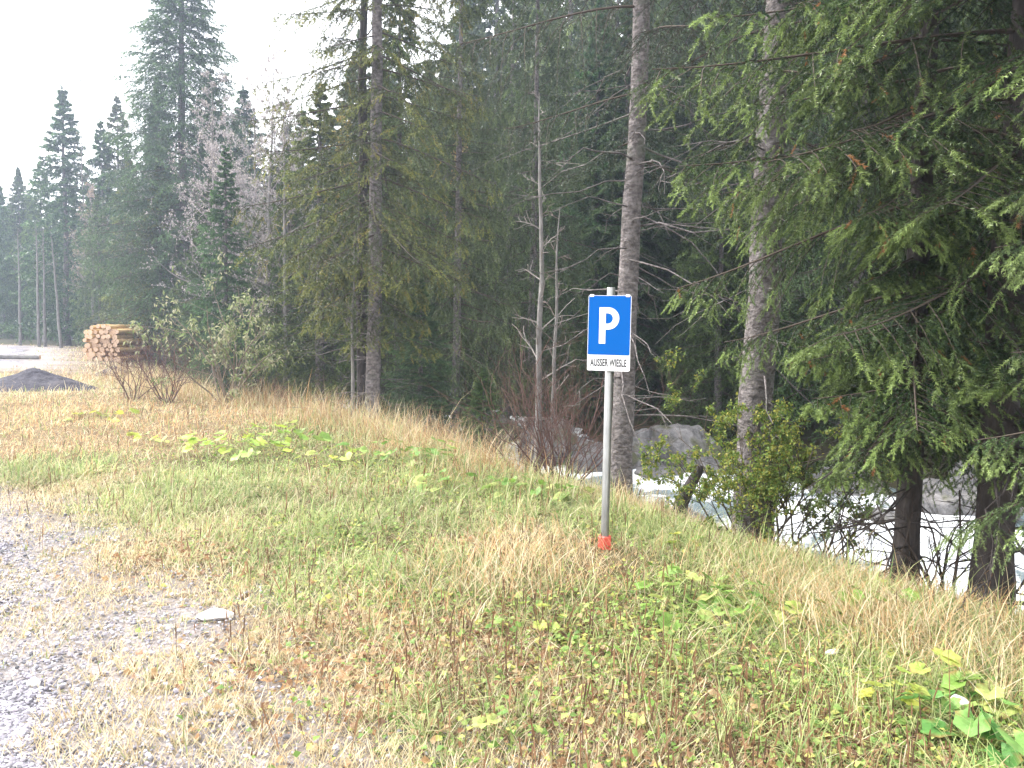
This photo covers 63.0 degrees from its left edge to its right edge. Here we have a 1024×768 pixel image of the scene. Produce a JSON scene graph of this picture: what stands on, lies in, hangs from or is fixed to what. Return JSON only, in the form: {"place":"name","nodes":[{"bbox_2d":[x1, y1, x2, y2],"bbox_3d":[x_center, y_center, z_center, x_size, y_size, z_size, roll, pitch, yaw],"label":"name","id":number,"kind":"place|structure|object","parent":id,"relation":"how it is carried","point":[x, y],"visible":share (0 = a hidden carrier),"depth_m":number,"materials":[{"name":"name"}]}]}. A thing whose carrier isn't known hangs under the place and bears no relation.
{"place":"outdoors","nodes":[
{"label":"outdoors","id":0,"kind":"place"},
{"bbox_2d":[0,346,170,767],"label":"gravel road","id":1,"kind":"structure","parent":0,"point":[14,718],"depth_m":3.38,"materials":[{"name":"gravel"}]},
{"bbox_2d":[0,0,621,315],"label":"sky","id":2,"kind":"structure","parent":0,"point":[43,43],"materials":[{"name":"white"}]},
{"bbox_2d":[462,415,522,452],"bbox_3d":[-0.466,1.173,19.353,1.467,0.986,0.986,1,4,0],"label":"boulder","id":3,"kind":"object","parent":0,"point":[511,428],"visible":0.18,"depth_m":19.03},
{"bbox_2d":[0,253,1023,767],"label":"ground","id":4,"kind":"structure","parent":0,"point":[54,429],"depth_m":4.71,"materials":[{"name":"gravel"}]},
{"bbox_2d":[0,187,31,322],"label":"spruce tree","id":5,"kind":"object","parent":4,"relation":"on","point":[3,226],"visible":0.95,"depth_m":52.73,"materials":[{"name":"green plant"}]},
{"bbox_2d":[0,160,41,338],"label":"spruce tree","id":6,"kind":"object","parent":4,"relation":"on","point":[19,197],"visible":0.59,"depth_m":56.23,"materials":[{"name":"green plant"}]},
{"bbox_2d":[33,226,42,346],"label":"slim tree","id":7,"kind":"object","parent":4,"relation":"on","point":[38,312],"visible":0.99,"depth_m":43.30,"materials":[{"name":"grey plant"}]},
{"bbox_2d":[9,155,79,341],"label":"spruce tree","id":8,"kind":"object","parent":4,"relation":"on","point":[34,214],"visible":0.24,"depth_m":52.11,"materials":[{"name":"green plant"}]},
{"bbox_2d":[0,368,97,391],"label":"gravel heap","id":9,"kind":"object","parent":4,"relation":"on","point":[30,378],"visible":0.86,"depth_m":18.42,"materials":[{"name":"gravel"}]},
{"bbox_2d":[0,81,115,345],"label":"spruce tree","id":10,"kind":"object","parent":4,"relation":"on","point":[63,169],"visible":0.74,"depth_m":45.86,"materials":[{"name":"green plant"}]},
{"bbox_2d":[70,64,89,342],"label":"tree","id":11,"kind":"object","parent":4,"relation":"on","point":[81,152],"visible":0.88,"depth_m":45.08,"materials":[{"name":"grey plant"}]},
{"bbox_2d":[63,182,118,342],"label":"birch tree","id":12,"kind":"object","parent":4,"relation":"on","point":[90,191],"visible":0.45,"depth_m":43.41,"materials":[{"name":"grey plant"}]},
{"bbox_2d":[68,190,122,337],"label":"spruce tree","id":13,"kind":"object","parent":4,"relation":"on","point":[91,285],"visible":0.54,"depth_m":41.91,"materials":[{"name":"green plant"}]},
{"bbox_2d":[64,114,128,323],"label":"spruce tree","id":14,"kind":"object","parent":4,"relation":"on","point":[99,158],"visible":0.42,"depth_m":44.73,"materials":[{"name":"green plant"}]},
{"bbox_2d":[69,89,154,331],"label":"spruce tree","id":15,"kind":"object","parent":4,"relation":"on","point":[115,110],"visible":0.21,"depth_m":45.92,"materials":[{"name":"green plant"}]},
{"bbox_2d":[90,156,157,324],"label":"spruce tree","id":16,"kind":"object","parent":4,"relation":"on","point":[128,162],"visible":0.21,"depth_m":40.27,"materials":[{"name":"green plant"}]},
{"bbox_2d":[88,325,186,399],"bbox_3d":[-7.618,-0.408,17.110,1.858,1.601,2.594,-2,5,-36],"label":"bare shrub","id":17,"kind":"object","parent":4,"relation":"on","point":[121,382],"visible":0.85,"depth_m":17.01,"materials":[{"name":"brown plant"}]},
{"bbox_2d":[118,157,191,362],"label":"spruce tree","id":18,"kind":"object","parent":4,"relation":"on","point":[147,234],"visible":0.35,"depth_m":34.37,"materials":[{"name":"green plant"}]},
{"bbox_2d":[66,0,263,370],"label":"spruce tree","id":19,"kind":"object","parent":4,"relation":"on","point":[179,20],"visible":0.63,"depth_m":33.86,"materials":[{"name":"green plant"}]},
{"bbox_2d":[98,324,238,402],"bbox_3d":[-6.436,-0.396,16.153,2.423,1.749,2.196,1,4,0],"label":"bare shrub","id":20,"kind":"object","parent":4,"relation":"on","point":[161,381],"visible":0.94,"depth_m":16.34,"materials":[{"name":"brown plant"}]},
{"bbox_2d":[142,70,263,389],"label":"birch tree","id":21,"kind":"object","parent":4,"relation":"on","point":[204,104],"visible":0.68,"depth_m":26.36,"materials":[{"name":"grey plant"}]},
{"bbox_2d":[151,112,263,376],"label":"birch tree","id":22,"kind":"object","parent":4,"relation":"on","point":[224,134],"visible":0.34,"depth_m":28.48,"materials":[{"name":"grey plant"}]},
{"bbox_2d":[123,249,295,403],"bbox_3d":[-6.071,-1.153,16.837,3.224,3.263,2.770,1,4,0],"label":"leafy shrub","id":23,"kind":"object","parent":4,"relation":"on","point":[227,333],"visible":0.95,"depth_m":16.60,"materials":[{"name":"green plant"}]},
{"bbox_2d":[153,174,272,396],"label":"spruce tree","id":24,"kind":"object","parent":4,"relation":"on","point":[191,275],"visible":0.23,"depth_m":27.97,"materials":[{"name":"green plant"}]},
{"bbox_2d":[196,608,233,620],"bbox_3d":[-1.647,1.286,4.638,0.206,0.076,0.112,1,4,0],"label":"stone","id":25,"kind":"object","parent":4,"relation":"on","point":[209,614],"visible":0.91,"depth_m":4.61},
{"bbox_2d":[180,139,267,399],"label":"spruce tree","id":26,"kind":"object","parent":4,"relation":"on","point":[224,283],"visible":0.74,"depth_m":22.15,"materials":[{"name":"green plant"}]},
{"bbox_2d":[182,140,273,390],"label":"birch tree","id":27,"kind":"object","parent":4,"relation":"on","point":[215,170],"visible":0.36,"depth_m":25.52,"materials":[{"name":"grey plant"}]},
{"bbox_2d":[192,82,269,350],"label":"spruce tree","id":28,"kind":"object","parent":4,"relation":"on","point":[242,93],"visible":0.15,"depth_m":43.89,"materials":[{"name":"green plant"}]},
{"bbox_2d":[181,422,308,460],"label":"leafy plant","id":29,"kind":"object","parent":4,"relation":"on","point":[246,452],"visible":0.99,"depth_m":10.01,"materials":[{"name":"green plant"}]},
{"bbox_2d":[204,76,302,392],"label":"birch tree","id":30,"kind":"object","parent":4,"relation":"on","point":[242,184],"visible":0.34,"depth_m":27.42,"materials":[{"name":"grey plant"}]},
{"bbox_2d":[213,94,313,342],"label":"birch tree","id":31,"kind":"object","parent":4,"relation":"on","point":[269,105],"visible":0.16,"depth_m":26.28,"materials":[{"name":"grey plant"}]},
{"bbox_2d":[199,36,341,390],"bbox_3d":[-6.784,-4.068,23.728,4.252,11.377,4.914,1,4,0],"label":"birch tree","id":32,"kind":"object","parent":4,"relation":"on","point":[271,140],"visible":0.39,"depth_m":23.60,"materials":[{"name":"grey plant"}]},
{"bbox_2d":[206,148,337,402],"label":"spruce tree","id":33,"kind":"object","parent":4,"relation":"on","point":[260,222],"visible":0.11,"depth_m":25.36,"materials":[{"name":"green plant"}]},
{"bbox_2d":[223,66,344,398],"bbox_3d":[-5.790,-3.285,22.367,3.216,10.004,3.957,4,5,36],"label":"birch tree","id":34,"kind":"object","parent":4,"relation":"on","point":[284,310],"visible":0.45,"depth_m":22.04,"materials":[{"name":"grey plant"}]},
{"bbox_2d":[229,93,340,385],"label":"birch tree","id":35,"kind":"object","parent":4,"relation":"on","point":[254,193],"visible":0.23,"depth_m":23.95,"materials":[{"name":"grey plant"}]},
{"bbox_2d":[248,132,329,406],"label":"spruce tree","id":36,"kind":"object","parent":4,"relation":"on","point":[276,269],"visible":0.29,"depth_m":22.65,"materials":[{"name":"green plant"}]},
{"bbox_2d":[239,76,394,417],"bbox_3d":[-4.577,-2.772,20.235,3.871,9.518,3.853,2,4,17],"label":"spruce tree","id":37,"kind":"object","parent":4,"relation":"on","point":[307,144],"visible":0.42,"depth_m":20.02,"materials":[{"name":"green plant"}]},
{"bbox_2d":[270,163,367,400],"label":"spruce tree","id":38,"kind":"object","parent":4,"relation":"on","point":[328,348],"visible":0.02,"depth_m":28.98,"materials":[{"name":"green plant"}]},
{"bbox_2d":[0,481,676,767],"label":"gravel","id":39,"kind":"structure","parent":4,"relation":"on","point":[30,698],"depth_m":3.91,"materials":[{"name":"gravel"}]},
{"bbox_2d":[343,230,360,414],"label":"dead tree","id":40,"kind":"object","parent":4,"relation":"on","point":[352,372],"visible":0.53,"depth_m":14.83,"materials":[{"name":"wood"}]},
{"bbox_2d":[312,29,393,387],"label":"spruce tree","id":41,"kind":"object","parent":4,"relation":"on","point":[358,35],"visible":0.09,"depth_m":32.03,"materials":[{"name":"green plant"}]},
{"bbox_2d":[230,0,503,423],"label":"spruce tree","id":42,"kind":"object","parent":4,"relation":"on","point":[373,266],"visible":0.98,"depth_m":14.43,"materials":[{"name":"green plant"}]},
{"bbox_2d":[317,0,419,416],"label":"spruce tree","id":43,"kind":"object","parent":4,"relation":"on","point":[361,366],"visible":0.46,"depth_m":15.00,"materials":[{"name":"green plant"}]},
{"bbox_2d":[307,79,445,418],"bbox_3d":[-3.859,-3.533,24.138,3.836,11.794,3.818,-3,6,-44],"label":"spruce tree","id":44,"kind":"object","parent":4,"relation":"on","point":[383,384],"visible":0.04,"depth_m":24.01,"materials":[{"name":"green plant"}]},
{"bbox_2d":[336,437,456,466],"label":"leafy plant","id":45,"kind":"object","parent":4,"relation":"on","point":[431,450],"visible":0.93,"depth_m":9.61,"materials":[{"name":"green plant"}]},
{"bbox_2d":[318,0,476,428],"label":"spruce tree","id":46,"kind":"object","parent":4,"relation":"on","point":[399,134],"visible":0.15,"depth_m":19.42,"materials":[{"name":"green plant"}]},
{"bbox_2d":[380,279,472,442],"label":"spruce tree","id":47,"kind":"object","parent":4,"relation":"on","point":[421,394],"visible":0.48,"depth_m":16.18,"materials":[{"name":"green plant"}]},
{"bbox_2d":[392,43,502,397],"bbox_3d":[-2.389,-5.556,31.154,5.273,13.951,5.274,2,4,10],"label":"spruce tree","id":48,"kind":"object","parent":4,"relation":"on","point":[463,145],"visible":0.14,"depth_m":30.70,"materials":[{"name":"green plant"}]},
{"bbox_2d":[412,468,494,492],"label":"leafy plant","id":49,"kind":"object","parent":4,"relation":"on","point":[420,477],"visible":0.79,"depth_m":8.17,"materials":[{"name":"green plant"}]},
{"bbox_2d":[382,0,543,439],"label":"spruce tree","id":50,"kind":"object","parent":4,"relation":"on","point":[475,12],"visible":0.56,"depth_m":18.16,"materials":[{"name":"green plant"}]},
{"bbox_2d":[458,367,515,461],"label":"spruce tree","id":51,"kind":"object","parent":4,"relation":"on","point":[481,409],"visible":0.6,"depth_m":15.22,"materials":[{"name":"green plant"}]},
{"bbox_2d":[439,0,558,366],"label":"spruce tree","id":52,"kind":"object","parent":4,"relation":"on","point":[480,29],"visible":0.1,"depth_m":36.68,"materials":[{"name":"green plant"}]},
{"bbox_2d":[446,0,567,417],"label":"spruce tree","id":53,"kind":"object","parent":4,"relation":"on","point":[500,27],"visible":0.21,"depth_m":23.84,"materials":[{"name":"green plant"}]},
{"bbox_2d":[472,695,542,739],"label":"leafy plant","id":54,"kind":"object","parent":4,"relation":"on","point":[478,721],"visible":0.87,"depth_m":3.19,"materials":[{"name":"yellow plant"}]},
{"bbox_2d":[0,344,1023,767],"bbox_3d":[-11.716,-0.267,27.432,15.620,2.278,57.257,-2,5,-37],"label":"grass","id":55,"kind":"structure","parent":4,"relation":"on","point":[270,478],"depth_m":5.25,"materials":[{"name":"plant"}]},
{"bbox_2d":[0,394,1023,767],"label":"weeds","id":56,"kind":"object","parent":4,"relation":"on","point":[694,670],"visible":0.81,"depth_m":3.84,"materials":[{"name":"green plant"}]},
{"bbox_2d":[32,509,1007,767],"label":"fallen leaves","id":57,"kind":"object","parent":4,"relation":"on","point":[288,683],"visible":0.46,"depth_m":3.83,"materials":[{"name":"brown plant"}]},
{"bbox_2d":[440,341,603,472],"bbox_3d":[0.229,0.337,10.572,2.336,1.871,1.924,1,4,0],"label":"bare shrub","id":58,"kind":"object","parent":4,"relation":"on","point":[554,438],"visible":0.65,"depth_m":10.71,"materials":[{"name":"brown plant"}]},
{"bbox_2d":[480,473,568,497],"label":"leafy plant","id":59,"kind":"object","parent":4,"relation":"on","point":[505,481],"visible":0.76,"depth_m":7.91,"materials":[{"name":"green plant"}]},
{"bbox_2d":[443,0,617,441],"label":"spruce tree","id":60,"kind":"object","parent":4,"relation":"on","point":[533,240],"visible":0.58,"depth_m":20.37,"materials":[{"name":"green plant"}]},
{"bbox_2d":[56,360,1023,735],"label":"dry grass","id":61,"kind":"structure","parent":4,"relation":"on","point":[322,408],"depth_m":5.34,"materials":[{"name":"plant"}]},
{"bbox_2d":[392,287,689,484],"bbox_3d":[0.542,0.119,10.214,2.974,2.633,3.210,3,5,27],"label":"bare shrub","id":62,"kind":"object","parent":4,"relation":"on","point":[550,441],"visible":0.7,"depth_m":9.93,"materials":[{"name":"brown plant"}]},
{"bbox_2d":[520,210,573,470],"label":"dead tree","id":63,"kind":"object","parent":4,"relation":"on","point":[554,339],"visible":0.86,"depth_m":10.57,"materials":[{"name":"grey plant"}]},
{"bbox_2d":[512,91,585,475],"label":"dead tree","id":64,"kind":"object","parent":4,"relation":"on","point":[538,338],"visible":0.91,"depth_m":10.46,"materials":[{"name":"wood"}]},
{"bbox_2d":[496,0,626,371],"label":"spruce tree","id":65,"kind":"object","parent":4,"relation":"on","point":[576,64],"visible":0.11,"depth_m":30.43,"materials":[{"name":"green plant"}]},
{"bbox_2d":[512,0,614,336],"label":"spruce tree","id":66,"kind":"object","parent":4,"relation":"on","point":[573,39],"visible":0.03,"depth_m":35.07,"materials":[{"name":"green plant"}]},
{"bbox_2d":[512,0,666,428],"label":"spruce tree","id":67,"kind":"object","parent":4,"relation":"on","point":[595,77],"visible":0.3,"depth_m":23.22,"materials":[{"name":"green plant"}]},
{"bbox_2d":[544,0,662,328],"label":"spruce tree","id":68,"kind":"object","parent":4,"relation":"on","point":[613,3],"visible":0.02,"depth_m":27.63,"materials":[{"name":"green plant"}]},
{"bbox_2d":[587,287,631,549],"bbox_3d":[0.704,0.383,6.134,0.315,2.174,0.112,3,4,20],"label":"parking sign","id":69,"kind":"object","parent":4,"relation":"on","point":[609,333],"visible":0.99,"depth_m":6.05,"materials":[{"name":"metal"}]},
{"bbox_2d":[545,0,705,426],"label":"spruce tree","id":70,"kind":"object","parent":4,"relation":"on","point":[615,233],"visible":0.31,"depth_m":22.45,"materials":[{"name":"green plant"}]},
{"bbox_2d":[564,12,703,395],"bbox_3d":[3.952,-5.655,25.180,4.635,13.177,4.423,-1,5,-27],"label":"spruce tree","id":71,"kind":"object","parent":4,"relation":"on","point":[649,238],"visible":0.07,"depth_m":24.41,"materials":[{"name":"green plant"}]},
{"bbox_2d":[451,0,821,497],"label":"spruce tree","id":72,"kind":"object","parent":4,"relation":"on","point":[624,408],"visible":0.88,"depth_m":9.03,"materials":[{"name":"green plant"}]},
{"bbox_2d":[640,593,730,634],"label":"leafy plant","id":73,"kind":"object","parent":4,"relation":"on","point":[703,616],"visible":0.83,"depth_m":4.54,"materials":[{"name":"green plant"}]},
{"bbox_2d":[648,423,723,469],"bbox_3d":[3.593,1.441,17.919,1.640,1.163,1.637,-3,6,-44],"label":"boulder","id":74,"kind":"object","parent":4,"relation":"on","point":[692,436],"visible":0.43,"depth_m":17.46,"materials":[{"name":"stone"}]},
{"bbox_2d":[671,455,704,514],"bbox_3d":[1.857,1.091,8.794,0.338,0.811,0.641,4,5,39],"label":"tree snag","id":75,"kind":"object","parent":4,"relation":"on","point":[699,470],"visible":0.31,"depth_m":8.67,"materials":[{"name":"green plant"}]},
{"bbox_2d":[639,0,742,373],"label":"spruce tree","id":76,"kind":"object","parent":4,"relation":"on","point":[681,82],"visible":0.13,"depth_m":24.14,"materials":[{"name":"green plant"}]},
{"bbox_2d":[640,0,746,354],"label":"spruce tree","id":77,"kind":"object","parent":4,"relation":"on","point":[676,57],"visible":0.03,"depth_m":24.65,"materials":[{"name":"green plant"}]},
{"bbox_2d":[657,565,774,620],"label":"leafy plant","id":78,"kind":"object","parent":4,"relation":"on","point":[703,600],"visible":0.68,"depth_m":4.86,"materials":[{"name":"green plant"}]},
{"bbox_2d":[654,87,791,458],"bbox_3d":[4.978,-2.514,19.546,3.074,8.970,3.280,2,4,9],"label":"spruce tree","id":79,"kind":"object","parent":4,"relation":"on","point":[717,330],"visible":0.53,"depth_m":19.54,"materials":[{"name":"green plant"}]},
{"bbox_2d":[651,0,833,400],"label":"spruce tree","id":80,"kind":"object","parent":4,"relation":"on","point":[685,147],"visible":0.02,"depth_m":22.59,"materials":[{"name":"green plant"}]},
{"bbox_2d":[655,0,834,410],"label":"spruce tree","id":81,"kind":"object","parent":4,"relation":"on","point":[755,51],"visible":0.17,"depth_m":20.47,"materials":[{"name":"green plant"}]},
{"bbox_2d":[709,580,790,625],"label":"leafy plant","id":82,"kind":"object","parent":4,"relation":"on","point":[736,610],"visible":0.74,"depth_m":4.59,"materials":[{"name":"green plant"}]},
{"bbox_2d":[620,0,910,540],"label":"spruce tree","id":83,"kind":"object","parent":4,"relation":"on","point":[757,388],"visible":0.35,"depth_m":7.64,"materials":[{"name":"green plant"}]},
{"bbox_2d":[636,346,899,555],"bbox_3d":[2.322,0.607,7.582,2.372,1.846,2.202,3,5,26],"label":"leafy shrub","id":84,"kind":"object","parent":4,"relation":"on","point":[761,472],"visible":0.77,"depth_m":7.24,"materials":[{"name":"green plant"}]},
{"bbox_2d":[702,447,884,557],"bbox_3d":[2.511,1.116,7.546,1.595,1.131,1.140,3,5,29],"label":"leafy shrub","id":85,"kind":"object","parent":4,"relation":"on","point":[852,503],"visible":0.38,"depth_m":7.37,"materials":[{"name":"green plant"}]},
{"bbox_2d":[633,0,1023,653],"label":"spruce tree","id":86,"kind":"object","parent":4,"relation":"on","point":[999,384],"visible":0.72,"depth_m":5.49,"materials":[{"name":"green plant"}]},
{"bbox_2d":[717,10,945,449],"bbox_3d":[7.299,-5.166,18.175,5.016,13.719,4.701,4,5,34],"label":"spruce tree","id":87,"kind":"object","parent":4,"relation":"on","point":[782,389],"visible":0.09,"depth_m":17.93,"materials":[{"name":"green plant"}]},
{"bbox_2d":[659,0,1023,585],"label":"spruce tree","id":88,"kind":"object","parent":4,"relation":"on","point":[916,258],"visible":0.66,"depth_m":5.93,"materials":[{"name":"green plant"}]},
{"bbox_2d":[831,583,888,614],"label":"leafy plant","id":89,"kind":"object","parent":4,"relation":"on","point":[856,593],"visible":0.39,"depth_m":4.82,"materials":[{"name":"green plant"}]},
{"bbox_2d":[735,1,985,445],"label":"spruce tree","id":90,"kind":"object","parent":4,"relation":"on","point":[806,276],"visible":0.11,"depth_m":17.48,"materials":[{"name":"green plant"}]},
{"bbox_2d":[755,473,971,583],"bbox_3d":[2.565,1.138,6.549,1.606,1.018,1.731,-2,5,-33],"label":"bare shrub","id":91,"kind":"object","parent":4,"relation":"on","point":[845,537],"visible":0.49,"depth_m":6.77,"materials":[{"name":"brown plant"}]},
{"bbox_2d":[781,0,997,405],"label":"spruce tree","id":92,"kind":"object","parent":4,"relation":"on","point":[855,212],"visible":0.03,"depth_m":18.62,"materials":[{"name":"green plant"}]},
{"bbox_2d":[858,665,930,711],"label":"leafy plant","id":93,"kind":"object","parent":4,"relation":"on","point":[919,689],"visible":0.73,"depth_m":3.60,"materials":[{"name":"yellow plant"}]},
{"bbox_2d":[831,469,1023,611],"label":"bare shrub","id":94,"kind":"object","parent":4,"relation":"on","point":[937,555],"visible":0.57,"depth_m":6.07,"materials":[{"name":"brown plant"}]},
{"bbox_2d":[909,647,963,689],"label":"leafy plant","id":95,"kind":"object","parent":4,"relation":"on","point":[954,660],"visible":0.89,"depth_m":3.70,"materials":[{"name":"yellow plant"}]},
{"bbox_2d":[866,0,1023,463],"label":"spruce tree","id":96,"kind":"object","parent":4,"relation":"on","point":[978,38],"depth_m":15.92,"materials":[{"name":"green plant"}]},
{"bbox_2d":[894,690,1023,767],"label":"leafy plant","id":97,"kind":"object","parent":4,"relation":"on","point":[962,719],"visible":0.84,"depth_m":3.29,"materials":[{"name":"green plant"}]},
{"bbox_2d":[933,670,1018,718],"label":"leafy plant","id":98,"kind":"object","parent":4,"relation":"on","point":[982,688],"visible":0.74,"depth_m":3.59,"materials":[{"name":"green plant"}]},
{"bbox_2d":[930,80,1023,575],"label":"young spruce","id":99,"kind":"object","parent":4,"relation":"on","point":[992,517],"visible":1,"depth_m":4.40,"materials":[{"name":"green plant"}]},
{"bbox_2d":[260,378,1023,618],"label":"water","id":100,"kind":"structure","parent":0,"point":[694,505],"depth_m":13.05,"materials":[{"name":"white liquid"}]},
{"bbox_2d":[518,416,579,464],"bbox_3d":[0.842,1.296,18.395,1.429,1.109,1.410,1,4,0],"label":"boulder","id":101,"kind":"object","parent":100,"relation":"on","point":[559,444],"visible":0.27,"depth_m":17.98,"materials":[{"name":"stone"}]},
{"bbox_2d":[569,443,641,473],"bbox_3d":[2.023,1.653,17.886,1.707,0.832,1.300,1,4,0],"label":"boulder","id":102,"kind":"object","parent":100,"relation":"on","point":[636,462],"visible":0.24,"depth_m":17.37,"materials":[{"name":"stone"}]},
{"bbox_2d":[632,428,662,464],"bbox_3d":[3.035,1.483,18.128,1.563,1.041,1.437,2,4,12],"label":"boulder","id":103,"kind":"object","parent":100,"relation":"on","point":[643,436],"visible":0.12,"depth_m":17.77,"materials":[{"name":"stone"}]},
{"bbox_2d":[801,465,895,496],"bbox_3d":[6.368,2.010,16.025,1.807,0.823,1.662,1,4,0],"label":"boulder","id":104,"kind":"object","parent":100,"relation":"on","point":[832,491],"visible":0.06,"depth_m":15.64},
{"bbox_2d":[922,478,1023,522],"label":"boulder","id":105,"kind":"object","parent":100,"relation":"on","point":[945,508],"visible":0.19,"depth_m":13.97,"materials":[{"name":"stone"}]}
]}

